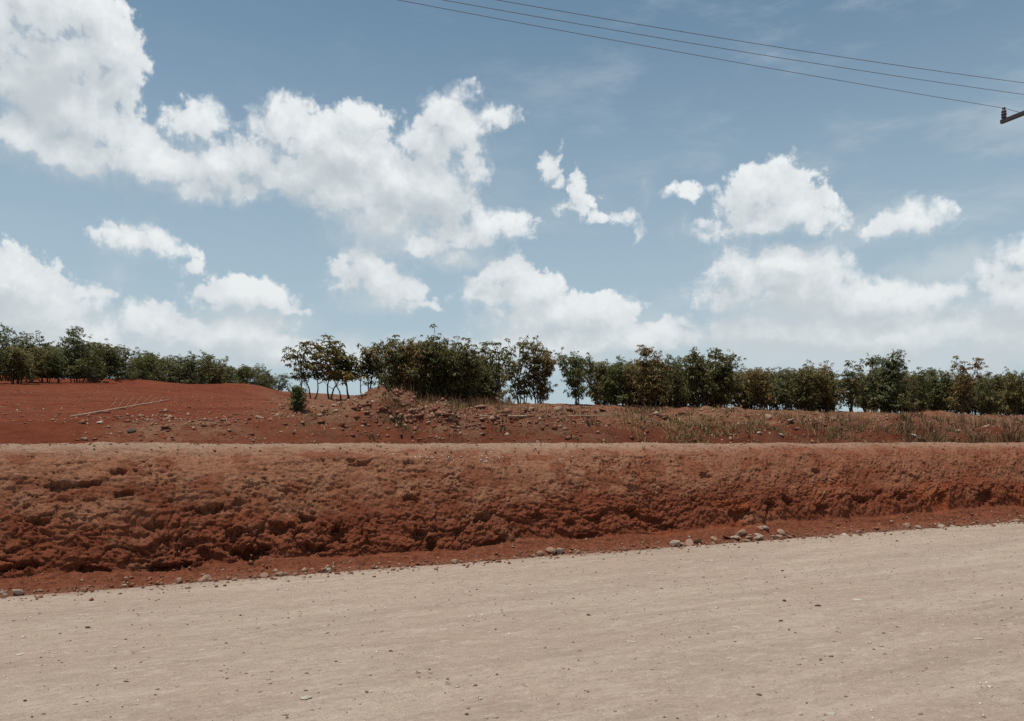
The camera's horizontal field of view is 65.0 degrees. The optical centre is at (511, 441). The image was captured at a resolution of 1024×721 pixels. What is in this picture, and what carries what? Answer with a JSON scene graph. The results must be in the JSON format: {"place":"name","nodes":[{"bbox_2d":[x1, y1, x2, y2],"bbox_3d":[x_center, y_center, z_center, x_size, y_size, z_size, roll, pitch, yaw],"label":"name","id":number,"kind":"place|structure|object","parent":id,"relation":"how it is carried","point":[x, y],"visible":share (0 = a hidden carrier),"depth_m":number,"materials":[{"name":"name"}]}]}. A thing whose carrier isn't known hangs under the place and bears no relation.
{"place":"outdoors","nodes":[
{"label":"outdoors","id":0,"kind":"place"},
{"bbox_2d":[0,522,1023,720],"bbox_3d":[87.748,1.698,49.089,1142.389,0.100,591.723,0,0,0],"label":"road","id":1,"kind":"structure","parent":0,"point":[702,682],"depth_m":6.76,"materials":[{"name":"beige gravel"}]},
{"bbox_2d":[198,574,211,581],"bbox_3d":[-3.749,1.670,9.776,0.173,0.077,0.150,-16,23,-15],"label":"stone","id":2,"kind":"object","parent":1,"relation":"on","point":[207,578],"visible":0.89,"depth_m":9.75,"materials":[{"name":"beige stone"}]},
{"bbox_2d":[0,510,1023,601],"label":"fallen rubble","id":3,"kind":"object","parent":1,"relation":"on","point":[85,589],"visible":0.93,"depth_m":11.17,"materials":[{"name":"soil"}]},
{"bbox_2d":[1000,107,1023,123],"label":"utility pole","id":4,"kind":"object","parent":1,"relation":"on","point":[1004,119],"visible":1,"depth_m":16.41,"materials":[{"name":"brown wood"}]},
{"bbox_2d":[399,0,1016,111],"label":"power line","id":5,"kind":"object","parent":4,"relation":"attached to","point":[688,53],"visible":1,"depth_m":13.59,"materials":[{"name":"metal"}]},
{"bbox_2d":[444,0,1023,94],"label":"power line","id":6,"kind":"object","parent":4,"relation":"attached to","point":[717,47],"visible":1,"depth_m":13.08,"materials":[{"name":"metal"}]},
{"bbox_2d":[498,0,1023,82],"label":"power line","id":7,"kind":"object","parent":4,"relation":"attached to","point":[747,42],"visible":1,"depth_m":12.76,"materials":[{"name":"metal"}]},
{"bbox_2d":[0,442,1023,596],"bbox_3d":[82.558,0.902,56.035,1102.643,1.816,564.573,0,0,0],"label":"bank","id":8,"kind":"structure","parent":0,"point":[144,511],"depth_m":11.97,"materials":[{"name":"soil"}]},
{"bbox_2d":[12,589,23,594],"bbox_3d":[-5.452,1.656,8.867,0.123,0.068,0.103,21,-25,-28],"label":"stone","id":9,"kind":"object","parent":8,"relation":"on","point":[17,591],"visible":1,"depth_m":8.84,"materials":[{"name":"grey stone"}]},
{"bbox_2d":[345,451,571,463],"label":"chalk chips","id":10,"kind":"object","parent":8,"relation":"on","point":[460,456],"visible":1,"depth_m":12.67,"materials":[{"name":"beige stone"}]},
{"bbox_2d":[0,442,1019,458],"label":"shoulder crumbs","id":11,"kind":"object","parent":8,"relation":"on","point":[251,443],"visible":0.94,"depth_m":13.22,"materials":[{"name":"soil"}]},
{"bbox_2d":[0,375,1023,443],"bbox_3d":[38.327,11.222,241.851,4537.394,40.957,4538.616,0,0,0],"label":"ground","id":12,"kind":"structure","parent":0,"point":[13,432],"depth_m":21.83,"materials":[{"name":"soil"}]},
{"bbox_2d":[0,335,10,369],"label":"tree","id":13,"kind":"object","parent":12,"relation":"on","point":[1,354],"visible":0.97,"depth_m":41.77,"materials":[{"name":"green plant"}]},
{"bbox_2d":[0,322,29,380],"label":"tree","id":14,"kind":"object","parent":12,"relation":"on","point":[5,341],"visible":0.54,"depth_m":45.61,"materials":[{"name":"green plant"}]},
{"bbox_2d":[0,344,39,383],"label":"tree","id":15,"kind":"object","parent":12,"relation":"on","point":[15,358],"visible":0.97,"depth_m":42.55,"materials":[{"name":"green plant"}]},
{"bbox_2d":[21,346,53,382],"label":"tree","id":16,"kind":"object","parent":12,"relation":"on","point":[39,370],"visible":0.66,"depth_m":45.19,"materials":[{"name":"green plant"}]},
{"bbox_2d":[20,330,65,381],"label":"tree","id":17,"kind":"object","parent":12,"relation":"on","point":[31,345],"visible":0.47,"depth_m":46.73,"materials":[{"name":"green plant"}]},
{"bbox_2d":[34,342,63,378],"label":"tree","id":18,"kind":"object","parent":12,"relation":"on","point":[59,351],"visible":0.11,"depth_m":53.19,"materials":[{"name":"green plant"}]},
{"bbox_2d":[41,345,86,382],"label":"tree","id":19,"kind":"object","parent":12,"relation":"on","point":[58,372],"visible":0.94,"depth_m":46.91,"materials":[{"name":"green plant"}]},
{"bbox_2d":[55,326,105,382],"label":"tree","id":20,"kind":"object","parent":12,"relation":"on","point":[75,346],"visible":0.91,"depth_m":48.73,"materials":[{"name":"green plant"}]},
{"bbox_2d":[70,334,112,381],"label":"tree","id":21,"kind":"object","parent":12,"relation":"on","point":[96,357],"visible":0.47,"depth_m":50.74,"materials":[{"name":"green plant"}]},
{"bbox_2d":[89,338,130,377],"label":"tree","id":22,"kind":"object","parent":12,"relation":"on","point":[110,358],"visible":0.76,"depth_m":52.92,"materials":[{"name":"green plant"}]},
{"bbox_2d":[70,399,169,416],"bbox_3d":[-11.507,-1.095,24.411,0.063,1.048,11.891,0,0,-13],"label":"fallen pole","id":23,"kind":"object","parent":12,"relation":"on","point":[112,409],"visible":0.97,"depth_m":21.81,"materials":[{"name":"brown wood"}]},
{"bbox_2d":[105,346,139,378],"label":"tree","id":24,"kind":"object","parent":12,"relation":"on","point":[125,369],"visible":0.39,"depth_m":56.03,"materials":[{"name":"green plant"}]},
{"bbox_2d":[110,354,136,378],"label":"tree","id":25,"kind":"object","parent":12,"relation":"on","point":[120,370],"visible":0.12,"depth_m":66.67,"materials":[{"name":"green plant"}]},
{"bbox_2d":[119,351,169,380],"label":"tree","id":26,"kind":"object","parent":12,"relation":"on","point":[140,365],"visible":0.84,"depth_m":59.91,"materials":[{"name":"green plant"}]},
{"bbox_2d":[131,353,168,381],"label":"tree","id":27,"kind":"object","parent":12,"relation":"on","point":[156,373],"visible":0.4,"depth_m":63.76,"materials":[{"name":"green plant"}]},
{"bbox_2d":[158,354,186,382],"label":"tree","id":28,"kind":"object","parent":12,"relation":"on","point":[172,366],"visible":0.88,"depth_m":67.73,"materials":[{"name":"green plant"}]},
{"bbox_2d":[162,350,203,383],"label":"tree","id":29,"kind":"object","parent":12,"relation":"on","point":[188,378],"visible":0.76,"depth_m":71.87,"materials":[{"name":"green plant"}]},
{"bbox_2d":[192,350,215,383],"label":"tree","id":30,"kind":"object","parent":12,"relation":"on","point":[202,371],"visible":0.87,"depth_m":75.92,"materials":[{"name":"green plant"}]},
{"bbox_2d":[204,357,227,383],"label":"tree","id":31,"kind":"object","parent":12,"relation":"on","point":[216,378],"visible":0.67,"depth_m":81.65,"materials":[{"name":"green plant"}]},
{"bbox_2d":[199,356,240,382],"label":"tree","id":32,"kind":"object","parent":12,"relation":"on","point":[230,372],"visible":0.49,"depth_m":87.69,"materials":[{"name":"green plant"}]},
{"bbox_2d":[228,363,260,383],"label":"tree","id":33,"kind":"object","parent":12,"relation":"on","point":[243,373],"visible":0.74,"depth_m":95.75,"materials":[{"name":"green plant"}]},
{"bbox_2d":[245,365,269,385],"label":"tree","id":34,"kind":"object","parent":12,"relation":"on","point":[258,382],"visible":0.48,"depth_m":104.13,"materials":[{"name":"green plant"}]},
{"bbox_2d":[254,363,276,388],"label":"tree","id":35,"kind":"object","parent":12,"relation":"on","point":[269,377],"visible":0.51,"depth_m":107.75,"materials":[{"name":"green plant"}]},
{"bbox_2d":[270,373,290,390],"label":"tree","id":36,"kind":"object","parent":12,"relation":"on","point":[282,385],"visible":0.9,"depth_m":115.84,"materials":[{"name":"green plant"}]},
{"bbox_2d":[285,382,308,409],"bbox_3d":[-6.352,-1.328,23.994,0.687,0.878,0.781,0,0,4],"label":"bush","id":37,"kind":"object","parent":12,"relation":"on","point":[298,395],"visible":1,"depth_m":23.84,"materials":[{"name":"green plant"}]},
{"bbox_2d":[288,341,321,386],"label":"tree","id":38,"kind":"object","parent":12,"relation":"on","point":[299,355],"visible":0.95,"depth_m":34.05,"materials":[{"name":"green plant"}]},
{"bbox_2d":[281,345,341,398],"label":"tree","id":39,"kind":"object","parent":12,"relation":"on","point":[313,373],"visible":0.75,"depth_m":34.63,"materials":[{"name":"green plant"}]},
{"bbox_2d":[320,351,351,398],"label":"tree","id":40,"kind":"object","parent":12,"relation":"on","point":[333,368],"visible":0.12,"depth_m":36.91,"materials":[{"name":"green plant"}]},
{"bbox_2d":[303,333,369,399],"bbox_3d":[-7.723,-3.131,35.164,2.338,3.053,3.508,0,0,35],"label":"tree","id":41,"kind":"object","parent":12,"relation":"on","point":[318,356],"visible":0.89,"depth_m":34.62,"materials":[{"name":"green plant"}]},
{"bbox_2d":[326,341,361,398],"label":"tree","id":42,"kind":"object","parent":12,"relation":"on","point":[342,364],"visible":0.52,"depth_m":35.92,"materials":[{"name":"green plant"}]},
{"bbox_2d":[352,346,379,393],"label":"tree","id":43,"kind":"object","parent":12,"relation":"on","point":[362,365],"visible":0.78,"depth_m":36.42,"materials":[{"name":"green plant"}]},
{"bbox_2d":[352,342,387,389],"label":"tree","id":44,"kind":"object","parent":12,"relation":"on","point":[367,361],"visible":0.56,"depth_m":36.78,"materials":[{"name":"green plant"}]},
{"bbox_2d":[363,342,404,389],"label":"tree","id":45,"kind":"object","parent":12,"relation":"on","point":[393,363],"visible":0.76,"depth_m":36.26,"materials":[{"name":"green plant"}]},
{"bbox_2d":[364,337,436,392],"bbox_3d":[-5.072,-3.348,36.945,3.159,3.069,2.608,0,0,5],"label":"tree","id":46,"kind":"object","parent":12,"relation":"on","point":[408,352],"visible":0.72,"depth_m":36.69,"materials":[{"name":"green plant"}]},
{"bbox_2d":[380,324,469,399],"bbox_3d":[-3.966,-3.514,37.451,4.383,3.653,3.417,0,0,-8],"label":"tree","id":47,"kind":"object","parent":12,"relation":"on","point":[438,372],"visible":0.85,"depth_m":37.35,"materials":[{"name":"green plant"}]},
{"bbox_2d":[417,338,482,400],"bbox_3d":[-3.208,-3.424,38.616,3.734,3.286,2.638,0,0,11],"label":"tree","id":48,"kind":"object","parent":12,"relation":"on","point":[462,376],"visible":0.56,"depth_m":38.27,"materials":[{"name":"green plant"}]},
{"bbox_2d":[450,338,495,401],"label":"tree","id":49,"kind":"object","parent":12,"relation":"on","point":[473,353],"visible":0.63,"depth_m":38.41,"materials":[{"name":"green plant"}]},
{"bbox_2d":[452,352,493,399],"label":"tree","id":50,"kind":"object","parent":12,"relation":"on","point":[486,366],"visible":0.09,"depth_m":41.06,"materials":[{"name":"green plant"}]},
{"bbox_2d":[471,359,495,400],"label":"tree","id":51,"kind":"object","parent":12,"relation":"on","point":[487,381],"visible":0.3,"depth_m":44.31,"materials":[{"name":"green plant"}]},
{"bbox_2d":[472,352,502,398],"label":"tree","id":52,"kind":"object","parent":12,"relation":"on","point":[494,388],"visible":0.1,"depth_m":45.33,"materials":[{"name":"green plant"}]},
{"bbox_2d":[476,366,508,400],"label":"tree","id":53,"kind":"object","parent":12,"relation":"on","point":[501,377],"visible":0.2,"depth_m":44.97,"materials":[{"name":"green plant"}]},
{"bbox_2d":[483,357,510,401],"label":"tree","id":54,"kind":"object","parent":12,"relation":"on","point":[497,380],"visible":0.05,"depth_m":46.65,"materials":[{"name":"green plant"}]},
{"bbox_2d":[480,341,514,401],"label":"tree","id":55,"kind":"object","parent":12,"relation":"on","point":[502,357],"visible":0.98,"depth_m":38.60,"materials":[{"name":"green plant"}]},
{"bbox_2d":[0,381,1022,443],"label":"field rubble","id":56,"kind":"object","parent":12,"relation":"on","point":[432,410],"visible":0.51,"depth_m":20.75,"materials":[{"name":"stone"}]},
{"bbox_2d":[499,334,548,403],"bbox_3d":[0.539,-3.392,39.291,2.520,3.576,2.740,0,0,1],"label":"tree","id":57,"kind":"object","parent":12,"relation":"on","point":[523,382],"visible":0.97,"depth_m":38.90,"materials":[{"name":"green plant"}]},
{"bbox_2d":[520,341,557,403],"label":"tree","id":58,"kind":"object","parent":12,"relation":"on","point":[548,365],"visible":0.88,"depth_m":39.31,"materials":[{"name":"green plant"}]},
{"bbox_2d":[508,415,614,416],"bbox_3d":[1.471,-0.729,22.424,4.015,0.131,0.057,0,0,-39],"label":"fallen pole","id":59,"kind":"object","parent":12,"relation":"on","point":[569,415],"visible":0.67,"depth_m":22.62,"materials":[{"name":"brown wood"}]},
{"bbox_2d":[555,347,594,403],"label":"tree","id":60,"kind":"object","parent":12,"relation":"on","point":[575,372],"visible":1,"depth_m":40.97,"materials":[{"name":"green plant"}]},
{"bbox_2d":[583,357,608,404],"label":"tree","id":61,"kind":"object","parent":12,"relation":"on","point":[599,385],"visible":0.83,"depth_m":42.63,"materials":[{"name":"green plant"}]},
{"bbox_2d":[583,362,616,405],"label":"tree","id":62,"kind":"object","parent":12,"relation":"on","point":[601,401],"visible":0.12,"depth_m":47.39,"materials":[{"name":"green plant"}]},
{"bbox_2d":[593,355,631,405],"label":"tree","id":63,"kind":"object","parent":12,"relation":"on","point":[614,378],"visible":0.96,"depth_m":42.87,"materials":[{"name":"green plant"}]},
{"bbox_2d":[593,358,638,404],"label":"tree","id":64,"kind":"object","parent":12,"relation":"on","point":[626,389],"visible":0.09,"depth_m":44.89,"materials":[{"name":"green plant"}]},
{"bbox_2d":[231,391,1023,443],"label":"dry grass","id":65,"kind":"structure","parent":12,"relation":"on","point":[713,425],"depth_m":25.35,"materials":[{"name":"brown plant"}]},
{"bbox_2d":[622,365,661,403],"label":"tree","id":66,"kind":"object","parent":12,"relation":"on","point":[634,402],"visible":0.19,"depth_m":45.12,"materials":[{"name":"green plant"}]},
{"bbox_2d":[626,360,658,404],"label":"tree","id":67,"kind":"object","parent":12,"relation":"on","point":[637,375],"visible":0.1,"depth_m":45.12,"materials":[{"name":"green plant"}]},
{"bbox_2d":[619,344,675,408],"bbox_3d":[7.151,-3.385,43.242,3.335,3.594,2.725,0,0,11],"label":"tree","id":68,"kind":"object","parent":12,"relation":"on","point":[648,390],"visible":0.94,"depth_m":42.70,"materials":[{"name":"green plant"}]},
{"bbox_2d":[305,385,1022,442],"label":"weeds","id":69,"kind":"object","parent":12,"relation":"on","point":[587,423],"visible":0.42,"depth_m":24.40,"materials":[{"name":"green plant"}]},
{"bbox_2d":[647,364,685,406],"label":"tree","id":70,"kind":"object","parent":12,"relation":"on","point":[661,398],"visible":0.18,"depth_m":46.27,"materials":[{"name":"green plant"}]},
{"bbox_2d":[310,383,1023,442],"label":"dead brush","id":71,"kind":"object","parent":12,"relation":"on","point":[904,430],"visible":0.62,"depth_m":28.93,"materials":[{"name":"brown plant"}]},
{"bbox_2d":[659,372,688,406],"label":"tree","id":72,"kind":"object","parent":12,"relation":"on","point":[681,392],"visible":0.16,"depth_m":46.83,"materials":[{"name":"green plant"}]},
{"bbox_2d":[651,354,703,406],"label":"tree","id":73,"kind":"object","parent":12,"relation":"on","point":[672,395],"visible":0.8,"depth_m":44.52,"materials":[{"name":"green plant"}]},
{"bbox_2d":[677,365,701,406],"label":"tree","id":74,"kind":"object","parent":12,"relation":"on","point":[684,403],"visible":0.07,"depth_m":48.59,"materials":[{"name":"green plant"}]},
{"bbox_2d":[664,347,746,406],"bbox_3d":[11.015,-3.602,45.157,3.832,3.651,3.909,0,0,-23],"label":"tree","id":75,"kind":"object","parent":12,"relation":"on","point":[704,386],"visible":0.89,"depth_m":44.74,"materials":[{"name":"green plant"}]},
{"bbox_2d":[694,347,751,406],"bbox_3d":[12.029,-3.491,46.431,3.206,3.575,2.881,0,0,-32],"label":"tree","id":76,"kind":"object","parent":12,"relation":"on","point":[709,366],"visible":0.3,"depth_m":45.95,"materials":[{"name":"green plant"}]},
{"bbox_2d":[708,361,742,407],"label":"tree","id":77,"kind":"object","parent":12,"relation":"on","point":[725,396],"visible":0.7,"depth_m":45.34,"materials":[{"name":"green plant"}]},
{"bbox_2d":[730,366,756,408],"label":"tree","id":78,"kind":"object","parent":12,"relation":"on","point":[734,403],"visible":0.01,"depth_m":53.66,"materials":[{"name":"green plant"}]},
{"bbox_2d":[733,374,757,408],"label":"tree","id":79,"kind":"object","parent":12,"relation":"on","point":[742,398],"visible":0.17,"depth_m":51.74,"materials":[{"name":"green plant"}]},
{"bbox_2d":[734,368,761,408],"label":"tree","id":80,"kind":"object","parent":12,"relation":"on","point":[747,398],"visible":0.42,"depth_m":50.77,"materials":[{"name":"green plant"}]},
{"bbox_2d":[736,363,777,407],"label":"tree","id":81,"kind":"object","parent":12,"relation":"on","point":[758,383],"visible":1,"depth_m":46.86,"materials":[{"name":"green plant"}]},
{"bbox_2d":[746,368,783,409],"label":"tree","id":82,"kind":"object","parent":12,"relation":"on","point":[772,392],"visible":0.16,"depth_m":51.38,"materials":[{"name":"green plant"}]},
{"bbox_2d":[768,368,782,409],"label":"tree","id":83,"kind":"object","parent":12,"relation":"on","point":[776,406],"visible":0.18,"depth_m":56.55,"materials":[{"name":"green plant"}]},
{"bbox_2d":[768,366,800,409],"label":"tree","id":84,"kind":"object","parent":12,"relation":"on","point":[782,393],"visible":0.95,"depth_m":48.30,"materials":[{"name":"green plant"}]},
{"bbox_2d":[777,371,813,408],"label":"tree","id":85,"kind":"object","parent":12,"relation":"on","point":[788,407],"visible":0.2,"depth_m":51.83,"materials":[{"name":"green plant"}]},
{"bbox_2d":[787,359,828,410],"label":"tree","id":86,"kind":"object","parent":12,"relation":"on","point":[808,387],"visible":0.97,"depth_m":48.43,"materials":[{"name":"green plant"}]},
{"bbox_2d":[788,368,835,410],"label":"tree","id":87,"kind":"object","parent":12,"relation":"on","point":[797,394],"visible":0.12,"depth_m":51.89,"materials":[{"name":"green plant"}]},
{"bbox_2d":[818,372,841,410],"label":"tree","id":88,"kind":"object","parent":12,"relation":"on","point":[833,389],"visible":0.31,"depth_m":52.05,"materials":[{"name":"green plant"}]},
{"bbox_2d":[822,366,845,410],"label":"tree","id":89,"kind":"object","parent":12,"relation":"on","point":[834,373],"visible":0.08,"depth_m":52.54,"materials":[{"name":"green plant"}]},
{"bbox_2d":[814,360,858,411],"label":"tree","id":90,"kind":"object","parent":12,"relation":"on","point":[828,399],"visible":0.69,"depth_m":49.66,"materials":[{"name":"green plant"}]},
{"bbox_2d":[823,419,866,439],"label":"green grass","id":91,"kind":"structure","parent":12,"relation":"on","point":[842,429],"depth_m":26.45,"materials":[{"name":"plant"}]},
{"bbox_2d":[831,358,880,411],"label":"tree","id":92,"kind":"object","parent":12,"relation":"on","point":[851,396],"visible":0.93,"depth_m":49.84,"materials":[{"name":"green plant"}]},
{"bbox_2d":[851,370,878,411],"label":"tree","id":93,"kind":"object","parent":12,"relation":"on","point":[871,406],"visible":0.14,"depth_m":55.75,"materials":[{"name":"green plant"}]},
{"bbox_2d":[854,374,881,411],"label":"tree","id":94,"kind":"object","parent":12,"relation":"on","point":[864,404],"visible":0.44,"depth_m":53.40,"materials":[{"name":"green plant"}]},
{"bbox_2d":[857,349,910,412],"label":"tree","id":95,"kind":"object","parent":12,"relation":"on","point":[886,394],"visible":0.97,"depth_m":51.43,"materials":[{"name":"green plant"}]},
{"bbox_2d":[896,378,919,412],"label":"tree","id":96,"kind":"object","parent":12,"relation":"on","point":[906,382],"visible":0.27,"depth_m":55.31,"materials":[{"name":"green plant"}]},
{"bbox_2d":[897,366,934,412],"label":"tree","id":97,"kind":"object","parent":12,"relation":"on","point":[919,398],"visible":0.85,"depth_m":52.96,"materials":[{"name":"green plant"}]},
{"bbox_2d":[919,367,953,410],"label":"tree","id":98,"kind":"object","parent":12,"relation":"on","point":[937,398],"visible":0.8,"depth_m":54.30,"materials":[{"name":"green plant"}]},
{"bbox_2d":[923,373,962,410],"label":"tree","id":99,"kind":"object","parent":12,"relation":"on","point":[945,403],"visible":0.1,"depth_m":58.09,"materials":[{"name":"green plant"}]},
{"bbox_2d":[922,381,963,411],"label":"tree","id":100,"kind":"object","parent":12,"relation":"on","point":[945,408],"visible":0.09,"depth_m":60.63,"materials":[{"name":"green plant"}]},
{"bbox_2d":[938,356,993,414],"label":"tree","id":101,"kind":"object","parent":12,"relation":"on","point":[967,381],"visible":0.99,"depth_m":51.93,"materials":[{"name":"green plant"}]},
{"bbox_2d":[963,372,1009,414],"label":"tree","id":102,"kind":"object","parent":12,"relation":"on","point":[973,407],"visible":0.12,"depth_m":62.56,"materials":[{"name":"green plant"}]},
{"bbox_2d":[971,371,1008,414],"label":"tree","id":103,"kind":"object","parent":12,"relation":"on","point":[987,406],"visible":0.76,"depth_m":56.90,"materials":[{"name":"green plant"}]},
{"bbox_2d":[974,380,1006,413],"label":"tree","id":104,"kind":"object","parent":12,"relation":"on","point":[975,390],"visible":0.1,"depth_m":60.01,"materials":[{"name":"green plant"}]},
{"bbox_2d":[985,366,1023,415],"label":"tree","id":105,"kind":"object","parent":12,"relation":"on","point":[1011,402],"visible":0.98,"depth_m":54.78,"materials":[{"name":"green plant"}]},
{"bbox_2d":[0,0,1023,414],"label":"sky","id":106,"kind":"structure","parent":0,"point":[244,181],"materials":[{"name":"blue"}]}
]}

